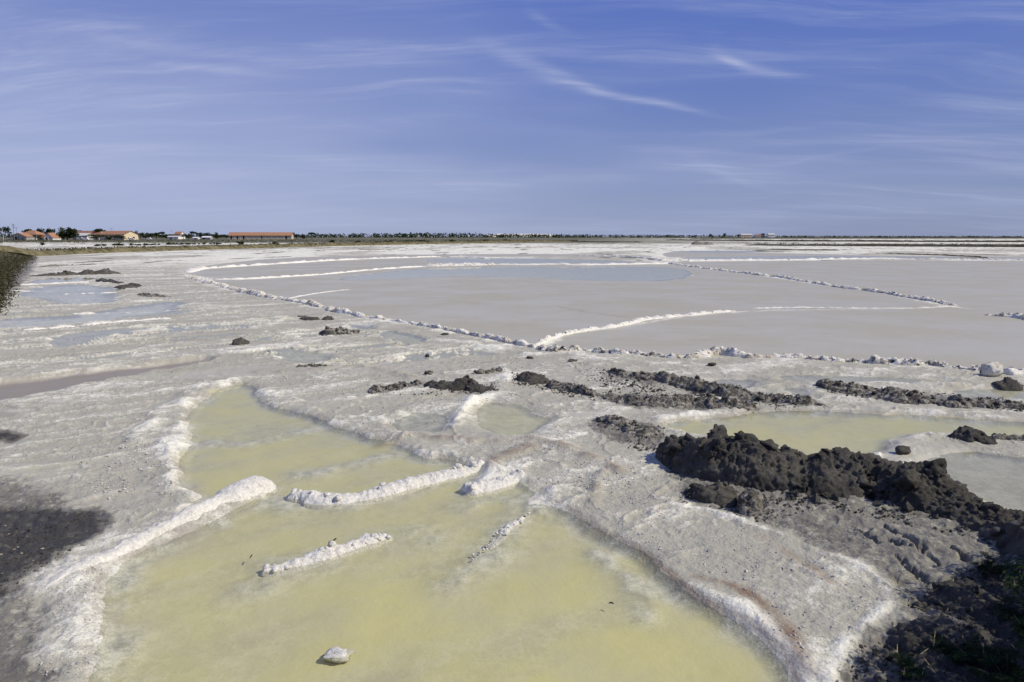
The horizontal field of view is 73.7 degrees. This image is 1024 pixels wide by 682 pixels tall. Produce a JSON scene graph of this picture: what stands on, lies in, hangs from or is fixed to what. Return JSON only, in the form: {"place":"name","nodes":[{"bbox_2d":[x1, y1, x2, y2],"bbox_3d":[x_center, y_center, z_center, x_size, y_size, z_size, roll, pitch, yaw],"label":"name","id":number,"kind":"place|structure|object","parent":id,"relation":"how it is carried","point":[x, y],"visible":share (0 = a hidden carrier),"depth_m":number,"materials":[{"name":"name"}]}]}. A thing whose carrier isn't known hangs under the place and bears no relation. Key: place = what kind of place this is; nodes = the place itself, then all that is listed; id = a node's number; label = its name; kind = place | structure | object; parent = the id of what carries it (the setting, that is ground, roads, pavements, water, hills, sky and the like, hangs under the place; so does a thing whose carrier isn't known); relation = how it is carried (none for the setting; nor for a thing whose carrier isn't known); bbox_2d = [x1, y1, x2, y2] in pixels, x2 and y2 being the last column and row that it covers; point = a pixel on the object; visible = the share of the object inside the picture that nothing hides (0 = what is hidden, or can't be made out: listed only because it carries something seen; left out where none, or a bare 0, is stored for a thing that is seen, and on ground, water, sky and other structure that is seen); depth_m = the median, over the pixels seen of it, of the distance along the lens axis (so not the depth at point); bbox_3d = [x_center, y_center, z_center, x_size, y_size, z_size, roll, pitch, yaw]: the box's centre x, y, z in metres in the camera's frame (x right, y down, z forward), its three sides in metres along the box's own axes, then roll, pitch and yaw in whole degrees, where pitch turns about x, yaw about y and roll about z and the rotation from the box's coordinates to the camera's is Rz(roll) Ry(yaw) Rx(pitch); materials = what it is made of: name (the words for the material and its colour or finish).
{"place":"outdoors","nodes":[
{"label":"outdoors","id":0,"kind":"place"},
{"bbox_2d":[0,237,1023,681],"bbox_3d":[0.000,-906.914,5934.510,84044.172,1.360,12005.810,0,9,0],"label":"ground","id":1,"kind":"structure","parent":0,"point":[212,409],"depth_m":9.25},
{"bbox_2d":[0,226,11,236],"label":"tree","id":2,"kind":"object","parent":1,"relation":"on","point":[7,231],"visible":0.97,"depth_m":425.36,"materials":[{"name":"green plant"}]},
{"bbox_2d":[0,250,39,315],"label":"grass","id":3,"kind":"structure","parent":1,"relation":"on","point":[6,267],"depth_m":55.10,"materials":[{"name":"plant"}]},
{"bbox_2d":[9,233,34,239],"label":"house","id":4,"kind":"structure","parent":1,"relation":"on","point":[22,236],"depth_m":534.51,"materials":[{"name":"tile"}]},
{"bbox_2d":[24,230,45,239],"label":"house","id":5,"kind":"structure","parent":1,"relation":"on","point":[32,232],"depth_m":565.42,"materials":[{"name":"tile"}]},
{"bbox_2d":[46,227,56,232],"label":"tree","id":6,"kind":"object","parent":1,"relation":"on","point":[52,230],"visible":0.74,"depth_m":591.88,"materials":[{"name":"green plant"}]},
{"bbox_2d":[43,233,60,239],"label":"house","id":7,"kind":"structure","parent":1,"relation":"on","point":[51,236],"depth_m":538.68,"materials":[{"name":"tile"}]},
{"bbox_2d":[21,281,87,284],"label":"salt ridge","id":8,"kind":"structure","parent":1,"relation":"on","point":[56,283],"depth_m":43.42,"materials":[{"name":"white"}]},
{"bbox_2d":[34,263,95,266],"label":"ridge","id":9,"kind":"object","parent":1,"relation":"on","point":[50,265],"visible":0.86,"depth_m":69.07,"materials":[{"name":"white"}]},
{"bbox_2d":[55,227,77,238],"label":"tree","id":10,"kind":"object","parent":1,"relation":"on","point":[65,234],"visible":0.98,"depth_m":502.27,"materials":[{"name":"green plant"}]},
{"bbox_2d":[65,228,79,239],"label":"tree","id":11,"kind":"object","parent":1,"relation":"on","point":[68,231],"visible":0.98,"depth_m":503.43,"materials":[{"name":"green plant"}]},
{"bbox_2d":[31,268,120,275],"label":"mud mound","id":12,"kind":"object","parent":1,"relation":"on","point":[88,272],"visible":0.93,"depth_m":53.40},
{"bbox_2d":[74,233,92,239],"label":"shed","id":13,"kind":"structure","parent":1,"relation":"on","point":[82,234],"depth_m":550.71,"materials":[{"name":"concrete"}]},
{"bbox_2d":[77,231,103,239],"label":"house","id":14,"kind":"structure","parent":1,"relation":"on","point":[94,233],"depth_m":590.15,"materials":[{"name":"stone"}]},
{"bbox_2d":[8,276,183,312],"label":"brine pool","id":15,"kind":"structure","parent":1,"relation":"in","point":[93,294],"depth_m":35.55,"materials":[{"name":"liquid"}]},
{"bbox_2d":[86,234,106,238],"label":"tree","id":16,"kind":"object","parent":1,"relation":"on","point":[96,236],"visible":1,"depth_m":492.96,"materials":[{"name":"green plant"}]},
{"bbox_2d":[24,317,170,329],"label":"salt ridge","id":17,"kind":"structure","parent":1,"relation":"on","point":[63,326],"depth_m":23.40,"materials":[{"name":"white"}]},
{"bbox_2d":[96,278,123,282],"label":"mud mound","id":18,"kind":"object","parent":1,"relation":"on","point":[106,280],"visible":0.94,"depth_m":45.01,"materials":[{"name":"soil"}]},
{"bbox_2d":[100,231,138,239],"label":"house","id":19,"kind":"structure","parent":1,"relation":"on","point":[129,234],"depth_m":533.88,"materials":[{"name":"tile"}]},
{"bbox_2d":[73,309,180,314],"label":"salt ridge","id":20,"kind":"structure","parent":1,"relation":"on","point":[121,313],"depth_m":27.08,"materials":[{"name":"white"}]},
{"bbox_2d":[114,283,141,288],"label":"mud mound","id":21,"kind":"object","parent":1,"relation":"on","point":[132,285],"visible":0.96,"depth_m":39.85,"materials":[{"name":"soil"}]},
{"bbox_2d":[27,475,277,596],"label":"salt ridge","id":22,"kind":"structure","parent":1,"relation":"on","point":[247,488],"depth_m":7.13,"materials":[{"name":"white"}]},
{"bbox_2d":[137,292,170,296],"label":"mud mound","id":23,"kind":"object","parent":1,"relation":"on","point":[150,294],"visible":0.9,"depth_m":34.14,"materials":[{"name":"soil"}]},
{"bbox_2d":[167,236,181,238],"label":"shed","id":24,"kind":"structure","parent":1,"relation":"on","point":[174,237],"depth_m":679.11,"materials":[{"name":"concrete"}]},
{"bbox_2d":[174,232,184,238],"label":"house","id":25,"kind":"structure","parent":1,"relation":"on","point":[179,233],"depth_m":787.96,"materials":[{"name":"tile"}]},
{"bbox_2d":[201,236,212,238],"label":"shed","id":26,"kind":"structure","parent":1,"relation":"on","point":[206,237],"depth_m":679.39,"materials":[{"name":"white paint"}]},
{"bbox_2d":[232,337,249,344],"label":"mud mound","id":27,"kind":"object","parent":1,"relation":"on","point":[239,341],"visible":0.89,"depth_m":19.01,"materials":[{"name":"soil"}]},
{"bbox_2d":[228,232,293,238],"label":"barn","id":28,"kind":"structure","parent":1,"relation":"on","point":[260,235],"depth_m":677.11,"materials":[{"name":"stone"}]},
{"bbox_2d":[0,238,525,243],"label":"scrub","id":29,"kind":"object","parent":1,"relation":"on","point":[28,240],"visible":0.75,"depth_m":375.49,"materials":[{"name":"green plant"}]},
{"bbox_2d":[0,240,570,255],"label":"dyke","id":30,"kind":"structure","parent":1,"relation":"on","point":[62,251],"depth_m":153.02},
{"bbox_2d":[180,275,407,322],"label":"salt ridge","id":31,"kind":"structure","parent":1,"relation":"on","point":[310,302],"depth_m":32.01,"materials":[{"name":"white"}]},
{"bbox_2d":[13,240,577,252],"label":"dyke grass","id":32,"kind":"structure","parent":1,"relation":"on","point":[89,248],"depth_m":153.20,"materials":[{"name":"plant"}]},
{"bbox_2d":[299,317,319,320],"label":"mud mound","id":33,"kind":"object","parent":1,"relation":"on","point":[309,318],"visible":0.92,"depth_m":24.53,"materials":[{"name":"soil"}]},
{"bbox_2d":[295,363,326,366],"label":"mud mound","id":34,"kind":"object","parent":1,"relation":"on","point":[310,365],"visible":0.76,"depth_m":15.83,"materials":[{"name":"soil"}]},
{"bbox_2d":[183,256,439,272],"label":"salt ridge","id":35,"kind":"structure","parent":1,"relation":"on","point":[190,270],"depth_m":75.06,"materials":[{"name":"white"}]},
{"bbox_2d":[290,289,349,297],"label":"salt ridge","id":36,"kind":"structure","parent":1,"relation":"on","point":[314,293],"depth_m":35.76,"materials":[{"name":"white"}]},
{"bbox_2d":[216,265,424,279],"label":"salt ridge","id":37,"kind":"structure","parent":1,"relation":"on","point":[311,274],"depth_m":52.47,"materials":[{"name":"white"}]},
{"bbox_2d":[260,533,392,576],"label":"salt ridge","id":38,"kind":"structure","parent":1,"relation":"on","point":[330,552],"depth_m":6.48,"materials":[{"name":"white"}]},
{"bbox_2d":[322,316,333,319],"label":"mud mound","id":39,"kind":"object","parent":1,"relation":"on","point":[327,318],"visible":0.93,"depth_m":24.52,"materials":[{"name":"soil"}]},
{"bbox_2d":[319,326,359,335],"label":"mud mound","id":40,"kind":"object","parent":1,"relation":"on","point":[327,330],"visible":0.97,"depth_m":20.95,"materials":[{"name":"soil"}]},
{"bbox_2d":[285,459,484,509],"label":"salt ridge","id":41,"kind":"structure","parent":1,"relation":"on","point":[317,500],"depth_m":8.02,"materials":[{"name":"white"}]},
{"bbox_2d":[367,379,424,393],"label":"mud mound","id":42,"kind":"object","parent":1,"relation":"on","point":[374,388],"visible":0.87,"depth_m":13.57,"materials":[{"name":"soil"}]},
{"bbox_2d":[424,370,433,374],"bbox_3d":[-1.809,0.691,14.846,0.210,0.126,0.127,0,9,0],"label":"rock","id":43,"kind":"object","parent":1,"relation":"on","point":[429,372],"visible":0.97,"depth_m":14.81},
{"bbox_2d":[424,375,494,391],"bbox_3d":[-1.042,0.847,13.452,1.494,0.355,0.793,0,9,0],"label":"mud mound","id":44,"kind":"object","parent":1,"relation":"on","point":[467,382],"visible":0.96,"depth_m":13.34,"materials":[{"name":"soil"}]},
{"bbox_2d":[40,356,880,675],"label":"salt crumbs","id":45,"kind":"object","parent":1,"relation":"on","point":[388,434],"visible":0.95,"depth_m":8.12,"materials":[{"name":"white"}]},
{"bbox_2d":[425,262,495,266],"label":"salt ridge","id":46,"kind":"structure","parent":1,"relation":"on","point":[461,264],"depth_m":70.44,"materials":[{"name":"white"}]},
{"bbox_2d":[449,255,488,258],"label":"salt ridge","id":47,"kind":"structure","parent":1,"relation":"on","point":[469,256],"depth_m":99.48,"materials":[{"name":"white"}]},
{"bbox_2d":[409,321,536,347],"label":"salt ridge","id":48,"kind":"structure","parent":1,"relation":"on","point":[519,342],"depth_m":20.43,"materials":[{"name":"white"}]},
{"bbox_2d":[473,366,502,373],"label":"mud mound","id":49,"kind":"object","parent":1,"relation":"on","point":[488,371],"visible":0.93,"depth_m":14.98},
{"bbox_2d":[460,469,524,495],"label":"salt ridge","id":50,"kind":"structure","parent":1,"relation":"on","point":[492,486],"depth_m":8.22,"materials":[{"name":"white"}]},
{"bbox_2d":[470,512,529,562],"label":"salt ridge","id":51,"kind":"structure","parent":1,"relation":"on","point":[504,532],"depth_m":6.98,"materials":[{"name":"white"}]},
{"bbox_2d":[0,369,1023,681],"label":"mud crumbs","id":52,"kind":"object","parent":1,"relation":"on","point":[816,499],"visible":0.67,"depth_m":7.42,"materials":[{"name":"soil"}]},
{"bbox_2d":[1,232,1022,237],"bbox_3d":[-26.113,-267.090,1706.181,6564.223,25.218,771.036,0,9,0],"label":"wood","id":53,"kind":"object","parent":1,"relation":"on","point":[377,235],"visible":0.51,"depth_m":1543.74,"materials":[{"name":"green plant"}]},
{"bbox_2d":[338,267,691,280],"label":"brine pool","id":54,"kind":"structure","parent":1,"relation":"in","point":[619,273],"depth_m":56.11,"materials":[{"name":"liquid"}]},
{"bbox_2d":[488,234,552,236],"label":"trees","id":55,"kind":"object","parent":1,"relation":"on","point":[520,234],"visible":0.2,"depth_m":2459.17,"materials":[{"name":"plant"}]},
{"bbox_2d":[425,258,631,263],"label":"brine pool","id":56,"kind":"structure","parent":1,"relation":"in","point":[497,260],"depth_m":86.39,"materials":[{"name":"liquid"}]},
{"bbox_2d":[514,371,548,383],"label":"mud mound","id":57,"kind":"object","parent":1,"relation":"on","point":[528,377],"visible":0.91,"depth_m":14.05,"materials":[{"name":"soil"}]},
{"bbox_2d":[544,379,596,395],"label":"mud mound","id":58,"kind":"object","parent":1,"relation":"on","point":[569,387],"visible":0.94,"depth_m":13.27,"materials":[{"name":"soil"}]},
{"bbox_2d":[496,262,667,264],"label":"salt ridge","id":59,"kind":"structure","parent":1,"relation":"on","point":[583,263],"depth_m":72.49,"materials":[{"name":"white"}]},
{"bbox_2d":[535,344,665,356],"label":"salt ridge","id":60,"kind":"structure","parent":1,"relation":"on","point":[557,348],"depth_m":17.70,"materials":[{"name":"white"}]},
{"bbox_2d":[571,241,636,241],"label":"dyke","id":61,"kind":"structure","parent":1,"relation":"on","point":[599,241],"depth_m":332.38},
{"bbox_2d":[577,255,666,260],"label":"salt ridge","id":62,"kind":"structure","parent":1,"relation":"on","point":[657,258],"depth_m":96.63,"materials":[{"name":"white"}]},
{"bbox_2d":[591,414,662,439],"bbox_3d":[1.798,1.338,10.717,0.649,0.229,1.406,-4,10,-26],"label":"mud mound","id":63,"kind":"object","parent":1,"relation":"on","point":[633,428],"visible":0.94,"depth_m":10.48,"materials":[{"name":"soil"}]},
{"bbox_2d":[535,310,731,345],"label":"salt ridge","id":64,"kind":"structure","parent":1,"relation":"on","point":[569,332],"depth_m":23.02,"materials":[{"name":"white"}]},
{"bbox_2d":[595,393,757,409],"bbox_3d":[2.909,1.066,12.265,2.910,0.311,0.836,2,9,14],"label":"mud mound","id":65,"kind":"object","parent":1,"relation":"on","point":[709,401],"visible":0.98,"depth_m":12.06,"materials":[{"name":"soil"}]},
{"bbox_2d":[691,241,713,244],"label":"heap","id":66,"kind":"object","parent":1,"relation":"on","point":[700,243],"visible":0.99,"depth_m":248.21,"materials":[{"name":"white"}]},
{"bbox_2d":[683,480,737,507],"bbox_3d":[2.279,1.735,7.833,0.613,0.300,0.495,0,9,0],"label":"mud mound","id":67,"kind":"object","parent":1,"relation":"on","point":[718,493],"visible":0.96,"depth_m":7.73,"materials":[{"name":"soil"}]},
{"bbox_2d":[606,367,828,407],"bbox_3d":[3.776,0.858,13.520,4.824,0.352,0.854,8,12,44],"label":"mud mound","id":68,"kind":"object","parent":1,"relation":"on","point":[697,384],"visible":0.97,"depth_m":13.14,"materials":[{"name":"soil"}]},
{"bbox_2d":[671,250,789,252],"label":"brine pool","id":69,"kind":"structure","parent":1,"relation":"in","point":[719,251],"depth_m":137.91,"materials":[{"name":"liquid"}]},
{"bbox_2d":[739,234,751,237],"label":"house","id":70,"kind":"structure","parent":1,"relation":"on","point":[745,235],"depth_m":1271.00,"materials":[{"name":"concrete"}]},
{"bbox_2d":[668,262,831,285],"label":"salt ridge","id":71,"kind":"structure","parent":1,"relation":"on","point":[783,276],"depth_m":52.57,"materials":[{"name":"white"}]},
{"bbox_2d":[736,487,765,515],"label":"mud mound","id":72,"kind":"object","parent":1,"relation":"on","point":[750,501],"visible":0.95,"depth_m":7.46,"materials":[{"name":"soil"}]},
{"bbox_2d":[666,345,844,361],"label":"salt ridge","id":73,"kind":"structure","parent":1,"relation":"on","point":[732,351],"depth_m":16.93,"materials":[{"name":"white"}]},
{"bbox_2d":[766,233,774,237],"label":"house","id":74,"kind":"structure","parent":1,"relation":"on","point":[771,235],"depth_m":1270.92,"materials":[{"name":"concrete"}]},
{"bbox_2d":[662,257,906,260],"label":"salt ridge","id":75,"kind":"structure","parent":1,"relation":"on","point":[841,258],"depth_m":85.60,"materials":[{"name":"white"}]},
{"bbox_2d":[755,249,838,250],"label":"dyke","id":76,"kind":"structure","parent":1,"relation":"on","point":[800,249],"depth_m":146.43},
{"bbox_2d":[758,306,911,308],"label":"salt ridge","id":77,"kind":"structure","parent":1,"relation":"on","point":[816,307],"depth_m":28.90,"materials":[{"name":"white"}]},
{"bbox_2d":[655,424,1023,557],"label":"mud bank","id":78,"kind":"structure","parent":1,"relation":"on","point":[744,460],"depth_m":8.09,"materials":[{"name":"soil"}]},
{"bbox_2d":[671,239,1023,241],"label":"dyke","id":79,"kind":"structure","parent":1,"relation":"on","point":[861,240],"depth_m":382.78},
{"bbox_2d":[682,256,1023,258],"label":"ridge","id":80,"kind":"structure","parent":1,"relation":"in","point":[772,257],"depth_m":98.69,"materials":[{"name":"white"}]},
{"bbox_2d":[692,237,1023,238],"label":"dyke","id":81,"kind":"structure","parent":1,"relation":"on","point":[852,237],"depth_m":921.15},
{"bbox_2d":[712,239,1012,244],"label":"dyke scrub","id":82,"kind":"object","parent":1,"relation":"on","point":[835,243],"visible":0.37,"depth_m":221.44,"materials":[{"name":"green plant"}]},
{"bbox_2d":[815,378,936,404],"bbox_3d":[6.909,0.949,13.022,0.828,0.296,2.173,-6,11,-35],"label":"mud mound","id":83,"kind":"object","parent":1,"relation":"on","point":[897,395],"visible":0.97,"depth_m":12.74,"materials":[{"name":"soil"}]},
{"bbox_2d":[751,244,1023,246],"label":"dyke","id":84,"kind":"structure","parent":1,"relation":"on","point":[963,245],"depth_m":202.35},
{"bbox_2d":[832,284,957,305],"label":"salt ridge","id":85,"kind":"structure","parent":1,"relation":"on","point":[923,298],"depth_m":34.66,"materials":[{"name":"white"}]},
{"bbox_2d":[895,445,910,454],"bbox_3d":[5.383,1.505,9.404,0.234,0.142,0.177,0,9,2],"label":"rock","id":86,"kind":"object","parent":1,"relation":"on","point":[901,449],"visible":1,"depth_m":9.34,"materials":[{"name":"stone"}]},
{"bbox_2d":[891,652,927,679],"bbox_3d":[2.708,2.236,4.678,0.214,0.093,0.306,2,9,15],"label":"saltbush","id":87,"kind":"object","parent":1,"relation":"on","point":[907,662],"visible":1,"depth_m":4.68,"materials":[{"name":"green plant"}]},
{"bbox_2d":[845,354,980,370],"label":"salt ridge","id":88,"kind":"structure","parent":1,"relation":"on","point":[875,359],"depth_m":15.92,"materials":[{"name":"white"}]},
{"bbox_2d":[876,253,987,257],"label":"dyke","id":89,"kind":"structure","parent":1,"relation":"on","point":[936,254],"depth_m":108.37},
{"bbox_2d":[885,615,983,660],"bbox_3d":[3.117,2.205,5.077,0.716,0.253,0.524,-4,10,-25],"label":"mud mound","id":90,"kind":"object","parent":1,"relation":"on","point":[905,637],"visible":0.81,"depth_m":5.01,"materials":[{"name":"soil"}]},
{"bbox_2d":[925,631,994,667],"bbox_3d":[3.171,2.197,4.852,0.418,0.137,0.375,2,9,11],"label":"saltbush","id":91,"kind":"object","parent":90,"relation":"on","point":[968,653],"visible":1,"depth_m":4.84,"materials":[{"name":"green plant"}]},
{"bbox_2d":[892,560,1023,673],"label":"dry grass","id":92,"kind":"structure","parent":1,"relation":"on","point":[935,630],"depth_m":5.28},
{"bbox_2d":[908,578,1023,621],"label":"mud mound","id":93,"kind":"object","parent":1,"relation":"on","point":[972,599],"visible":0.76,"depth_m":5.57,"materials":[{"name":"soil"}]},
{"bbox_2d":[919,258,1023,259],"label":"salt ridge","id":94,"kind":"structure","parent":1,"relation":"on","point":[968,259],"depth_m":87.14,"materials":[{"name":"white"}]},
{"bbox_2d":[948,425,997,444],"bbox_3d":[6.829,1.405,10.110,0.610,0.251,0.565,0,9,0],"label":"mud mound","id":95,"kind":"object","parent":1,"relation":"on","point":[965,433],"visible":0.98,"depth_m":10.01,"materials":[{"name":"soil"}]},
{"bbox_2d":[936,394,1023,409],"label":"mud mound","id":96,"kind":"object","parent":1,"relation":"on","point":[956,401],"visible":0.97,"depth_m":12.00,"materials":[{"name":"soil"}]},
{"bbox_2d":[969,551,1012,574],"bbox_3d":[4.216,1.982,6.018,0.319,0.126,0.286,-6,11,-35],"label":"saltbush","id":97,"kind":"object","parent":1,"relation":"on","point":[987,566],"visible":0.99,"depth_m":6.00,"materials":[{"name":"green plant"}]},
{"bbox_2d":[979,362,1003,376],"bbox_3d":[10.387,0.630,14.762,0.553,0.365,0.370,-3,9,-17],"label":"boulder","id":98,"kind":"object","parent":1,"relation":"on","point":[992,369],"visible":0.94,"depth_m":14.65,"materials":[{"name":"stone"}]},
{"bbox_2d":[963,644,1023,681],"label":"saltbush","id":99,"kind":"object","parent":1,"relation":"on","point":[1007,669],"visible":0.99,"depth_m":4.63,"materials":[{"name":"green plant"}]},
{"bbox_2d":[984,312,1023,319],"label":"salt ridge","id":100,"kind":"structure","parent":1,"relation":"on","point":[1015,315],"depth_m":25.62,"materials":[{"name":"white"}]},
{"bbox_2d":[990,433,1023,440],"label":"mud mound","id":101,"kind":"object","parent":1,"relation":"on","point":[1000,436],"visible":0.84,"depth_m":10.06,"materials":[{"name":"soil"}]},
{"bbox_2d":[990,597,1023,632],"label":"saltbush","id":102,"kind":"object","parent":1,"relation":"on","point":[1014,616],"visible":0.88,"depth_m":5.30,"materials":[{"name":"green plant"}]},
{"bbox_2d":[991,377,1023,390],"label":"mud mound","id":103,"kind":"object","parent":1,"relation":"on","point":[1007,384],"visible":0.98,"depth_m":13.58,"materials":[{"name":"soil"}]},
{"bbox_2d":[999,558,1023,650],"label":"saltbush","id":104,"kind":"object","parent":1,"relation":"on","point":[1013,587],"visible":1,"depth_m":4.25,"materials":[{"name":"green plant"}]},
{"bbox_2d":[1003,366,1023,374],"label":"salt ridge","id":105,"kind":"structure","parent":1,"relation":"on","point":[1010,370],"depth_m":14.92,"materials":[{"name":"white"}]},
{"bbox_2d":[0,0,1023,236],"label":"sky","id":106,"kind":"structure","parent":0,"point":[825,118],"materials":[{"name":"blue"}]},
{"label":"brine pool","id":107,"kind":"structure","parent":0,"visible":0},
{"bbox_2d":[322,646,354,662],"bbox_3d":[-1.268,2.296,4.980,0.231,0.087,0.159,0,9,0],"label":"salt lump","id":108,"kind":"object","parent":107,"relation":"in","point":[338,654],"visible":1,"depth_m":4.95,"materials":[{"name":"white"}]}
]}

